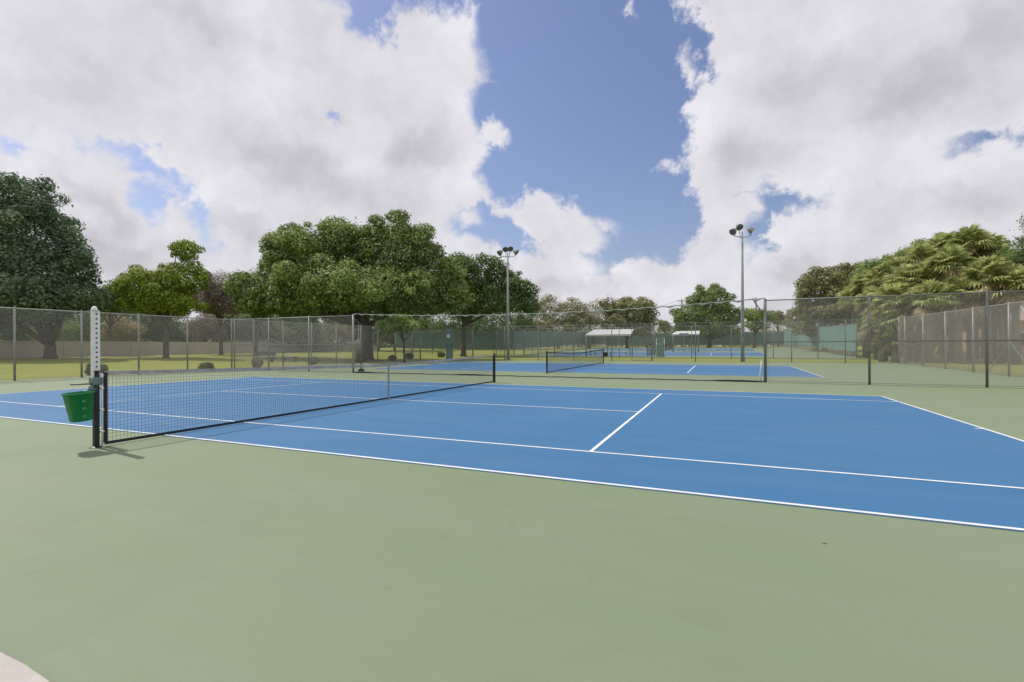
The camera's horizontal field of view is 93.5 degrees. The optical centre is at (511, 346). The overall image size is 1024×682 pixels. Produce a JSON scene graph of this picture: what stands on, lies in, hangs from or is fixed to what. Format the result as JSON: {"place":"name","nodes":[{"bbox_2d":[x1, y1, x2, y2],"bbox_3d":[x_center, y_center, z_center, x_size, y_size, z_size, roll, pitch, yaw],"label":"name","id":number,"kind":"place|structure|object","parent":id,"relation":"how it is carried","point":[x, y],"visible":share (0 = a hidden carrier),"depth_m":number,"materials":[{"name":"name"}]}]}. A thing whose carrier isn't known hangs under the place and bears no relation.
{"place":"outdoors","nodes":[
{"label":"outdoors","id":0,"kind":"place"},
{"bbox_2d":[0,652,49,681],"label":"walkway","id":1,"kind":"structure","parent":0,"point":[12,670],"depth_m":2.00,"materials":[{"name":"concrete"}]},
{"bbox_2d":[263,329,359,342],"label":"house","id":2,"kind":"structure","parent":0,"point":[328,336],"depth_m":98.00,"materials":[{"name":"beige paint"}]},
{"bbox_2d":[0,359,1023,681],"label":"court apron","id":3,"kind":"object","parent":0,"point":[162,559],"visible":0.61,"depth_m":2.97,"materials":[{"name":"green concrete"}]},
{"bbox_2d":[70,306,104,448],"bbox_3d":[-5.790,0.424,6.571,0.150,1.950,0.403,0,0,23],"label":"net post","id":4,"kind":"object","parent":3,"relation":"on","point":[95,378],"visible":1,"depth_m":6.64,"materials":[{"name":"white metal"}]},
{"bbox_2d":[61,385,97,422],"bbox_3d":[-5.800,0.777,6.495,0.298,0.451,0.356,0,4,27],"label":"ball bin","id":5,"kind":"object","parent":4,"relation":"hanging from","point":[79,405],"visible":0.99,"depth_m":6.39,"materials":[{"name":"green plastic"}]},
{"bbox_2d":[0,307,420,380],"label":"chain link fence","id":6,"kind":"object","parent":3,"relation":"on","point":[81,347],"visible":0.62,"depth_m":25.52,"materials":[{"name":"metal"}]},
{"bbox_2d":[233,314,353,372],"bbox_3d":[-12.689,-0.128,27.527,9.310,3.145,0.109,0,0,23],"label":"chain link fence","id":7,"kind":"object","parent":3,"relation":"on","point":[321,345],"visible":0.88,"depth_m":27.24,"materials":[{"name":"metal"}]},
{"bbox_2d":[354,318,363,370],"bbox_3d":[-8.522,-0.076,26.470,0.335,2.969,1.414,0,0,8],"label":"brace post","id":8,"kind":"object","parent":3,"relation":"on","point":[360,328],"visible":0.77,"depth_m":26.97,"materials":[{"name":"metal"}]},
{"bbox_2d":[0,377,1023,531],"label":"court surface","id":9,"kind":"object","parent":3,"relation":"on","point":[876,435],"visible":0.78,"depth_m":7.39,"materials":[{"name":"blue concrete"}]},
{"bbox_2d":[103,355,493,444],"bbox_3d":[-3.210,0.864,12.536,0.060,1.050,12.660,0,0,23],"label":"tennis net","id":10,"kind":"object","parent":9,"relation":"on","point":[106,379],"visible":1,"depth_m":8.61,"materials":[{"name":"black nylon netting"},{"name":"white vinyl band"},{"name":"steel cable"}]},
{"bbox_2d":[0,377,1023,529],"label":"court lines","id":11,"kind":"object","parent":9,"relation":"on","point":[608,436],"visible":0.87,"depth_m":5.90,"materials":[{"name":"paint"}]},
{"bbox_2d":[353,298,763,381],"bbox_3d":[0.474,-0.196,21.814,19.519,3.164,0.131,0,0,23],"label":"divider net","id":12,"kind":"object","parent":3,"relation":"on","point":[473,353],"visible":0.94,"depth_m":20.69,"materials":[{"name":"grey fabric"}]},
{"bbox_2d":[374,362,820,376],"bbox_3d":[4.378,1.314,29.956,23.800,0.058,11.000,0,0,23],"label":"court surface","id":13,"kind":"object","parent":3,"relation":"on","point":[729,370],"visible":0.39,"depth_m":28.03,"materials":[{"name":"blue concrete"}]},
{"bbox_2d":[547,349,602,372],"bbox_3d":[4.288,0.781,30.103,0.060,1.093,12.660,0,0,23],"label":"tennis net","id":14,"kind":"object","parent":13,"relation":"on","point":[591,352],"visible":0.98,"depth_m":28.23,"materials":[{"name":"grey fabric"}]},
{"bbox_2d":[373,362,821,376],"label":"court lines","id":15,"kind":"object","parent":13,"relation":"on","point":[625,373],"visible":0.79,"depth_m":26.99,"materials":[{"name":"paint"}]},
{"bbox_2d":[421,318,897,362],"bbox_3d":[8.531,-0.319,40.141,38.465,3.145,0.109,0,0,23],"label":"chain link fence","id":16,"kind":"object","parent":3,"relation":"on","point":[573,351],"visible":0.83,"depth_m":38.25,"materials":[{"name":"metal"}]},
{"bbox_2d":[446,329,452,358],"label":"gate","id":17,"kind":"structure","parent":16,"relation":"attached to","point":[449,344],"depth_m":46.35,"materials":[{"name":"green fabric"}]},
{"bbox_2d":[631,325,650,360],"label":"gate","id":18,"kind":"structure","parent":16,"relation":"attached to","point":[640,344],"depth_m":39.21,"materials":[{"name":"silver metal"}]},
{"bbox_2d":[752,298,763,380],"bbox_3d":[9.251,-0.238,18.108,0.377,3.171,0.079,0,0,23],"label":"brace post","id":19,"kind":"object","parent":3,"relation":"on","point":[761,361],"visible":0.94,"depth_m":18.05,"materials":[{"name":"metal"}]},
{"bbox_2d":[763,290,1023,386],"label":"chain link fence","id":20,"kind":"object","parent":3,"relation":"on","point":[986,359],"visible":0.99,"depth_m":16.41,"materials":[{"name":"metal"}]},
{"bbox_2d":[898,301,1023,376],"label":"chain link fence","id":21,"kind":"object","parent":3,"relation":"on","point":[973,332],"visible":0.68,"depth_m":23.85,"materials":[{"name":"metal"}]},
{"bbox_2d":[0,346,1023,380],"bbox_3d":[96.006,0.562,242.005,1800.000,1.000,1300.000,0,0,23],"label":"lawn","id":22,"kind":"structure","parent":0,"point":[164,361],"depth_m":40.67,"materials":[{"name":"green plant"}]},
{"bbox_2d":[0,324,35,340],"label":"shrub","id":23,"kind":"object","parent":22,"relation":"on","point":[22,337],"visible":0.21,"depth_m":61.36,"materials":[{"name":"green plant"}]},
{"bbox_2d":[26,320,79,340],"bbox_3d":[-57.200,-1.873,60.149,7.193,6.165,5.075,0,0,43],"label":"shrub","id":24,"kind":"object","parent":22,"relation":"on","point":[73,328],"visible":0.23,"depth_m":59.40,"materials":[{"name":"green plant"}]},
{"bbox_2d":[0,170,119,358],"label":"broadleaf tree","id":25,"kind":"object","parent":22,"relation":"on","point":[35,258],"visible":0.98,"depth_m":40.13,"materials":[{"name":"green plant"}]},
{"bbox_2d":[17,314,106,340],"bbox_3d":[-65.188,-2.984,65.427,19.969,8.434,12.168,0,0,23],"label":"shrub","id":26,"kind":"object","parent":22,"relation":"on","point":[84,335],"visible":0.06,"depth_m":64.66,"materials":[{"name":"green plant"}]},
{"bbox_2d":[84,362,108,375],"bbox_3d":[-20.587,1.164,23.908,1.018,0.784,1.031,0,0,23],"label":"round bush","id":27,"kind":"object","parent":22,"relation":"on","point":[89,368],"visible":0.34,"depth_m":23.72,"materials":[{"name":"green plant"}]},
{"bbox_2d":[89,283,138,340],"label":"broadleaf tree","id":28,"kind":"object","parent":22,"relation":"on","point":[125,310],"visible":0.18,"depth_m":51.83,"materials":[{"name":"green plant"}]},
{"bbox_2d":[100,315,148,341],"bbox_3d":[-49.997,-1.718,62.080,6.337,5.775,3.623,0,0,4],"label":"shrub","id":29,"kind":"object","parent":22,"relation":"on","point":[134,335],"visible":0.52,"depth_m":61.44,"materials":[{"name":"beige plant"}]},
{"bbox_2d":[73,304,201,341],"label":"shrub","id":30,"kind":"object","parent":22,"relation":"on","point":[182,338],"visible":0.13,"depth_m":66.93,"materials":[{"name":"green plant"}]},
{"bbox_2d":[100,238,212,357],"bbox_3d":[-33.758,-4.481,45.994,9.915,11.405,7.307,0,0,23],"label":"broadleaf tree","id":31,"kind":"object","parent":22,"relation":"on","point":[166,290],"visible":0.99,"depth_m":44.69,"materials":[{"name":"green plant"}]},
{"bbox_2d":[135,313,184,341],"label":"shrub","id":32,"kind":"object","parent":22,"relation":"on","point":[157,338],"visible":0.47,"depth_m":65.07,"materials":[{"name":"green plant"}]},
{"bbox_2d":[0,341,379,357],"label":"boundary wall","id":33,"kind":"structure","parent":22,"relation":"on","point":[198,346],"depth_m":53.52,"materials":[{"name":"paint"}]},
{"bbox_2d":[181,313,227,341],"bbox_3d":[-42.579,-1.847,66.172,7.041,5.920,5.402,0,0,43],"label":"shrub","id":34,"kind":"object","parent":22,"relation":"on","point":[191,331],"visible":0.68,"depth_m":64.85,"materials":[{"name":"green plant"}]},
{"bbox_2d":[197,362,214,368],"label":"round bush","id":35,"kind":"object","parent":22,"relation":"on","point":[206,365],"visible":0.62,"depth_m":28.85,"materials":[{"name":"green plant"}]},
{"bbox_2d":[2,359,414,380],"bbox_3d":[-18.125,1.408,27.865,0.449,0.164,44.300,0,0,23],"label":"fence edging","id":36,"kind":"object","parent":22,"relation":"on","point":[135,374],"visible":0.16,"depth_m":23.04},
{"bbox_2d":[189,269,245,354],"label":"bare twiggy tree","id":37,"kind":"object","parent":22,"relation":"on","point":[215,299],"visible":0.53,"depth_m":55.91,"materials":[{"name":"brown plant"}]},
{"bbox_2d":[218,315,264,341],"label":"shrub","id":38,"kind":"object","parent":22,"relation":"on","point":[228,328],"visible":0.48,"depth_m":67.12,"materials":[{"name":"green plant"}]},
{"bbox_2d":[251,356,263,367],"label":"round bush","id":39,"kind":"object","parent":22,"relation":"on","point":[261,362],"visible":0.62,"depth_m":32.32,"materials":[{"name":"green plant"}]},
{"bbox_2d":[254,351,275,361],"bbox_3d":[-21.080,0.897,41.050,1.700,0.900,0.600,0,0,0],"label":"bench","id":40,"kind":"object","parent":22,"relation":"on","point":[258,354],"visible":0.46,"depth_m":41.26,"materials":[{"name":"grey metal"}]},
{"bbox_2d":[231,291,303,355],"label":"broadleaf tree","id":41,"kind":"object","parent":22,"relation":"on","point":[255,321],"visible":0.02,"depth_m":51.77,"materials":[{"name":"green plant"}]},
{"bbox_2d":[257,317,296,341],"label":"shrub","id":42,"kind":"object","parent":22,"relation":"on","point":[279,332],"visible":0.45,"depth_m":69.19,"materials":[{"name":"green plant"}]},
{"bbox_2d":[223,312,339,350],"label":"shrub","id":43,"kind":"object","parent":22,"relation":"on","point":[302,329],"visible":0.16,"depth_m":71.73,"materials":[{"name":"green plant"}]},
{"bbox_2d":[284,318,321,338],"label":"shrub","id":44,"kind":"object","parent":22,"relation":"on","point":[307,330],"visible":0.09,"depth_m":75.17,"materials":[{"name":"green plant"}]},
{"bbox_2d":[319,320,359,350],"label":"shrub","id":45,"kind":"object","parent":22,"relation":"on","point":[344,330],"visible":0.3,"depth_m":76.93,"materials":[{"name":"green plant"}]},
{"bbox_2d":[220,209,474,359],"bbox_3d":[-16.957,-6.123,47.554,24.239,15.154,14.356,0,0,23],"label":"ficus tree","id":46,"kind":"object","parent":22,"relation":"on","point":[298,267],"visible":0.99,"depth_m":45.88,"materials":[{"name":"green plant"}]},
{"bbox_2d":[354,350,366,361],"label":"round bush","id":47,"kind":"object","parent":22,"relation":"on","point":[356,357],"visible":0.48,"depth_m":41.73,"materials":[{"name":"green plant"}]},
{"bbox_2d":[323,308,445,350],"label":"shrub","id":48,"kind":"object","parent":22,"relation":"on","point":[425,320],"visible":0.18,"depth_m":78.11,"materials":[{"name":"green plant"}]},
{"bbox_2d":[374,313,422,362],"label":"broadleaf tree","id":49,"kind":"object","parent":22,"relation":"on","point":[396,325],"visible":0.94,"depth_m":38.68,"materials":[{"name":"green plant"}]},
{"bbox_2d":[422,317,460,331],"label":"shrub","id":50,"kind":"object","parent":22,"relation":"on","point":[449,326],"visible":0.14,"depth_m":87.08,"materials":[{"name":"green plant"}]},
{"bbox_2d":[396,330,513,354],"bbox_3d":[-7.909,-0.496,62.513,17.800,3.325,0.129,0,0,23],"label":"chain link fence","id":51,"kind":"object","parent":22,"relation":"on","point":[441,345],"visible":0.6,"depth_m":62.03,"materials":[{"name":"metal"}]},
{"bbox_2d":[458,317,500,331],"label":"shrub","id":52,"kind":"object","parent":22,"relation":"on","point":[482,326],"visible":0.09,"depth_m":90.75,"materials":[{"name":"green plant"}]},
{"bbox_2d":[431,307,543,331],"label":"shrub","id":53,"kind":"object","parent":22,"relation":"on","point":[520,316],"visible":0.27,"depth_m":87.20,"materials":[{"name":"green plant"}]},
{"bbox_2d":[435,251,540,356],"bbox_3d":[-3.149,-5.155,58.218,13.195,12.967,9.557,0,0,23],"label":"broadleaf tree","id":54,"kind":"object","parent":22,"relation":"on","point":[487,287],"visible":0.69,"depth_m":56.55,"materials":[{"name":"green plant"}]},
{"bbox_2d":[497,246,518,358],"bbox_3d":[-0.387,-4.120,45.299,2.082,10.757,1.055,0,0,-8],"label":"lamp post","id":55,"kind":"object","parent":22,"relation":"on","point":[506,249],"visible":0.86,"depth_m":44.99,"materials":[{"name":"metal"}]},
{"bbox_2d":[136,324,937,347],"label":"distant wood","id":56,"kind":"object","parent":22,"relation":"on","point":[858,339],"depth_m":157.32,"materials":[{"name":"green plant"}]},
{"bbox_2d":[514,294,602,348],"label":"broadleaf tree","id":57,"kind":"object","parent":22,"relation":"on","point":[551,309],"visible":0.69,"depth_m":89.96,"materials":[{"name":"green plant"}]},
{"bbox_2d":[514,330,604,354],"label":"chain link fence","id":58,"kind":"object","parent":22,"relation":"on","point":[569,334],"visible":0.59,"depth_m":72.78,"materials":[{"name":"metal"}]},
{"bbox_2d":[562,298,617,347],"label":"broadleaf tree","id":59,"kind":"object","parent":22,"relation":"on","point":[594,309],"visible":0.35,"depth_m":93.76,"materials":[{"name":"green plant"}]},
{"bbox_2d":[585,329,633,355],"bbox_3d":[10.709,-0.366,52.927,5.046,3.060,2.046,0,0,23],"label":"shelter","id":60,"kind":"object","parent":22,"relation":"on","point":[597,332],"visible":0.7,"depth_m":52.85,"materials":[{"name":"white metal"}]},
{"bbox_2d":[598,295,659,347],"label":"broadleaf tree","id":61,"kind":"object","parent":22,"relation":"on","point":[626,302],"visible":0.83,"depth_m":88.05,"materials":[{"name":"green plant"}]},
{"bbox_2d":[657,320,671,332],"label":"broadleaf tree","id":62,"kind":"object","parent":22,"relation":"on","point":[665,328],"visible":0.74,"depth_m":124.70,"materials":[{"name":"green plant"}]},
{"bbox_2d":[496,323,865,358],"bbox_3d":[14.053,-0.418,47.559,34.585,3.145,0.081,0,0,23],"label":"chain link fence","id":63,"kind":"object","parent":22,"relation":"on","point":[524,337],"visible":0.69,"depth_m":46.30,"materials":[{"name":"metal"}]},
{"bbox_2d":[656,338,664,356],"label":"gate","id":64,"kind":"structure","parent":63,"relation":"attached to","point":[659,342],"depth_m":47.23,"materials":[{"name":"fabric"}]},
{"bbox_2d":[671,331,699,351],"bbox_3d":[23.312,-0.631,64.691,3.546,2.880,1.646,0,0,23],"label":"shelter","id":65,"kind":"object","parent":22,"relation":"on","point":[678,332],"visible":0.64,"depth_m":64.70,"materials":[{"name":"white metal"}]},
{"bbox_2d":[605,331,783,346],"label":"chain link fence","id":66,"kind":"object","parent":22,"relation":"on","point":[615,340],"visible":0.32,"depth_m":97.97,"materials":[{"name":"metal"}]},
{"bbox_2d":[669,283,748,347],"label":"broadleaf tree","id":67,"kind":"object","parent":22,"relation":"on","point":[702,295],"visible":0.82,"depth_m":90.09,"materials":[{"name":"green plant"}]},
{"bbox_2d":[729,224,754,360],"bbox_3d":[17.784,-4.214,37.459,2.082,10.811,1.091,0,0,-8],"label":"lamp post","id":68,"kind":"object","parent":22,"relation":"on","point":[733,231],"visible":0.85,"depth_m":37.13,"materials":[{"name":"metal"}]},
{"bbox_2d":[744,308,778,347],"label":"broadleaf tree","id":69,"kind":"object","parent":22,"relation":"on","point":[754,313],"visible":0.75,"depth_m":79.47,"materials":[{"name":"green plant"}]},
{"bbox_2d":[772,310,789,331],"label":"broadleaf tree","id":70,"kind":"object","parent":22,"relation":"on","point":[778,314],"visible":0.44,"depth_m":99.11,"materials":[{"name":"green plant"}]},
{"bbox_2d":[781,261,874,350],"bbox_3d":[42.415,-5.128,61.738,14.602,11.731,8.956,0,0,5],"label":"broadleaf tree","id":71,"kind":"object","parent":22,"relation":"on","point":[814,285],"visible":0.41,"depth_m":60.86,"materials":[{"name":"green plant"}]},
{"bbox_2d":[836,285,861,355],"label":"fan palm","id":72,"kind":"object","parent":22,"relation":"on","point":[843,293],"visible":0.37,"depth_m":47.71,"materials":[{"name":"green plant"}]},
{"bbox_2d":[847,270,877,356],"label":"fan palm","id":73,"kind":"object","parent":22,"relation":"on","point":[855,283],"visible":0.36,"depth_m":45.92,"materials":[{"name":"green plant"}]},
{"bbox_2d":[851,285,892,359],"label":"fan palm","id":74,"kind":"object","parent":22,"relation":"on","point":[870,290],"visible":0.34,"depth_m":40.10,"materials":[{"name":"green plant"}]},
{"bbox_2d":[857,263,899,321],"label":"fan palm","id":75,"kind":"object","parent":22,"relation":"on","point":[880,271],"visible":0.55,"depth_m":41.90,"materials":[{"name":"green plant"}]},
{"bbox_2d":[866,329,890,360],"bbox_3d":[29.573,-0.189,37.947,2.440,2.878,2.886,0,0,-34],"label":"shrub","id":76,"kind":"object","parent":22,"relation":"on","point":[875,351],"visible":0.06,"depth_m":37.88,"materials":[{"name":"green plant"}]},
{"bbox_2d":[857,304,910,361],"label":"fan palm","id":77,"kind":"object","parent":22,"relation":"on","point":[865,330],"visible":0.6,"depth_m":35.69,"materials":[{"name":"green plant"}]},
{"bbox_2d":[876,256,905,356],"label":"fan palm","id":78,"kind":"object","parent":22,"relation":"on","point":[894,261],"visible":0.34,"depth_m":43.78,"materials":[{"name":"green plant"}]},
{"bbox_2d":[875,327,909,362],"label":"fan palm","id":79,"kind":"object","parent":22,"relation":"on","point":[892,343],"visible":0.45,"depth_m":34.94,"materials":[{"name":"green plant"}]},
{"bbox_2d":[867,281,922,354],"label":"fan palm","id":80,"kind":"object","parent":22,"relation":"on","point":[896,288],"visible":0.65,"depth_m":35.41,"materials":[{"name":"green plant"}]},
{"bbox_2d":[881,264,926,360],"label":"fan palm","id":81,"kind":"object","parent":22,"relation":"on","point":[899,273],"visible":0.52,"depth_m":37.96,"materials":[{"name":"green plant"}]},
{"bbox_2d":[888,328,941,361],"bbox_3d":[29.228,-0.008,35.078,3.550,2.568,2.031,0,0,23],"label":"shrub","id":82,"kind":"object","parent":22,"relation":"on","point":[920,338],"visible":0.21,"depth_m":34.57,"materials":[{"name":"green plant"}]},
{"bbox_2d":[899,242,938,358],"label":"fan palm","id":83,"kind":"object","parent":22,"relation":"on","point":[924,250],"visible":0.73,"depth_m":39.66,"materials":[{"name":"green plant"}]},
{"bbox_2d":[900,259,948,300],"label":"fan palm","id":84,"kind":"object","parent":22,"relation":"on","point":[921,268],"visible":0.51,"depth_m":36.89,"materials":[{"name":"green plant"}]},
{"bbox_2d":[903,279,957,362],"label":"fan palm","id":85,"kind":"object","parent":22,"relation":"on","point":[930,287],"visible":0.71,"depth_m":33.67,"materials":[{"name":"green plant"}]},
{"bbox_2d":[851,238,1016,352],"bbox_3d":[44.338,-5.245,49.897,17.698,12.322,9.527,0,0,-3],"label":"broadleaf tree","id":86,"kind":"object","parent":22,"relation":"on","point":[875,262],"visible":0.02,"depth_m":49.48,"materials":[{"name":"green plant"}]},
{"bbox_2d":[925,230,954,357],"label":"fan palm","id":87,"kind":"object","parent":22,"relation":"on","point":[937,239],"visible":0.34,"depth_m":41.65,"materials":[{"name":"green plant"}]},
{"bbox_2d":[901,309,996,360],"bbox_3d":[32.538,-0.977,36.069,6.692,4.443,3.601,0,0,23],"label":"shrub","id":88,"kind":"object","parent":22,"relation":"on","point":[954,323],"visible":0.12,"depth_m":35.37,"materials":[{"name":"green plant"}]},
{"bbox_2d":[925,245,975,360],"bbox_3d":[33.001,-3.166,36.246,3.430,8.818,3.290,0,0,23],"label":"fan palm","id":89,"kind":"object","parent":22,"relation":"on","point":[954,257],"visible":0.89,"depth_m":35.65,"materials":[{"name":"green plant"}]},
{"bbox_2d":[931,274,992,362],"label":"fan palm","id":90,"kind":"object","parent":22,"relation":"on","point":[956,284],"visible":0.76,"depth_m":32.51,"materials":[{"name":"green plant"}]},
{"bbox_2d":[942,222,999,357],"bbox_3d":[36.293,-4.289,38.208,3.490,10.988,3.153,0,0,23],"label":"fan palm","id":91,"kind":"object","parent":22,"relation":"on","point":[976,234],"visible":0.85,"depth_m":37.75,"materials":[{"name":"green plant"}]},
{"bbox_2d":[958,246,992,359],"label":"fan palm","id":92,"kind":"object","parent":22,"relation":"on","point":[986,253],"visible":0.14,"depth_m":38.13,"materials":[{"name":"green plant"}]},
{"bbox_2d":[957,265,993,360],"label":"fan palm","id":93,"kind":"object","parent":22,"relation":"on","point":[981,277],"visible":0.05,"depth_m":35.89,"materials":[{"name":"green plant"}]},
{"bbox_2d":[958,255,1011,363],"bbox_3d":[31.740,-2.416,32.120,3.334,7.401,3.466,0,0,23],"label":"fan palm","id":94,"kind":"object","parent":22,"relation":"on","point":[988,266],"visible":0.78,"depth_m":31.70,"materials":[{"name":"green plant"}]},
{"bbox_2d":[977,242,1009,358],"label":"fan palm","id":95,"kind":"object","parent":22,"relation":"on","point":[998,248],"visible":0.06,"depth_m":37.86,"materials":[{"name":"green plant"}]},
{"bbox_2d":[980,231,1007,358],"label":"fan palm","id":96,"kind":"object","parent":22,"relation":"on","point":[1000,237],"visible":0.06,"depth_m":39.45,"materials":[{"name":"green plant"}]},
{"bbox_2d":[976,279,1023,362],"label":"fan palm","id":97,"kind":"object","parent":22,"relation":"on","point":[999,307],"visible":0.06,"depth_m":32.90,"materials":[{"name":"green plant"}]},
{"bbox_2d":[988,261,1023,364],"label":"fan palm","id":98,"kind":"object","parent":22,"relation":"on","point":[1014,279],"visible":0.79,"depth_m":30.86,"materials":[{"name":"green plant"}]},
{"bbox_2d":[989,247,1023,359],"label":"fan palm","id":99,"kind":"object","parent":22,"relation":"on","point":[1006,319],"visible":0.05,"depth_m":35.92,"materials":[{"name":"green plant"}]},
{"bbox_2d":[996,213,1023,305],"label":"broadleaf tree","id":100,"kind":"object","parent":22,"relation":"on","point":[1014,254],"visible":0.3,"depth_m":34.67,"materials":[{"name":"green plant"}]},
{"bbox_2d":[0,0,1023,345],"label":"sky","id":101,"kind":"structure","parent":0,"point":[618,146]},
{"bbox_2d":[502,347,861,358],"bbox_3d":[25.256,0.717,73.332,34.400,0.867,55.800,0,0,23],"label":"court apron","id":102,"kind":"object","parent":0,"point":[807,354],"visible":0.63,"depth_m":55.12,"materials":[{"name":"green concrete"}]},
{"bbox_2d":[553,352,767,355],"bbox_3d":[17.264,0.927,58.375,23.800,0.223,11.000,0,0,23],"label":"court surface","id":103,"kind":"object","parent":102,"relation":"on","point":[680,354],"visible":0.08,"depth_m":57.51,"materials":[{"name":"blue paint"}]},
{"bbox_2d":[589,349,753,350],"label":"court surface","id":104,"kind":"object","parent":102,"relation":"on","point":[677,349],"visible":0.61,"depth_m":72.67,"materials":[{"name":"blue paint"}]},
{"bbox_2d":[784,323,856,357],"bbox_3d":[41.582,-0.944,67.787,0.131,3.915,53.095,0,0,23],"label":"chain link fence","id":105,"kind":"object","parent":102,"relation":"on","point":[799,336],"visible":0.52,"depth_m":53.48,"materials":[{"name":"metal"}]},
{"bbox_2d":[946,312,1023,351],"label":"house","id":106,"kind":"structure","parent":0,"point":[964,338],"depth_m":52.00,"materials":[{"name":"beige paint"}]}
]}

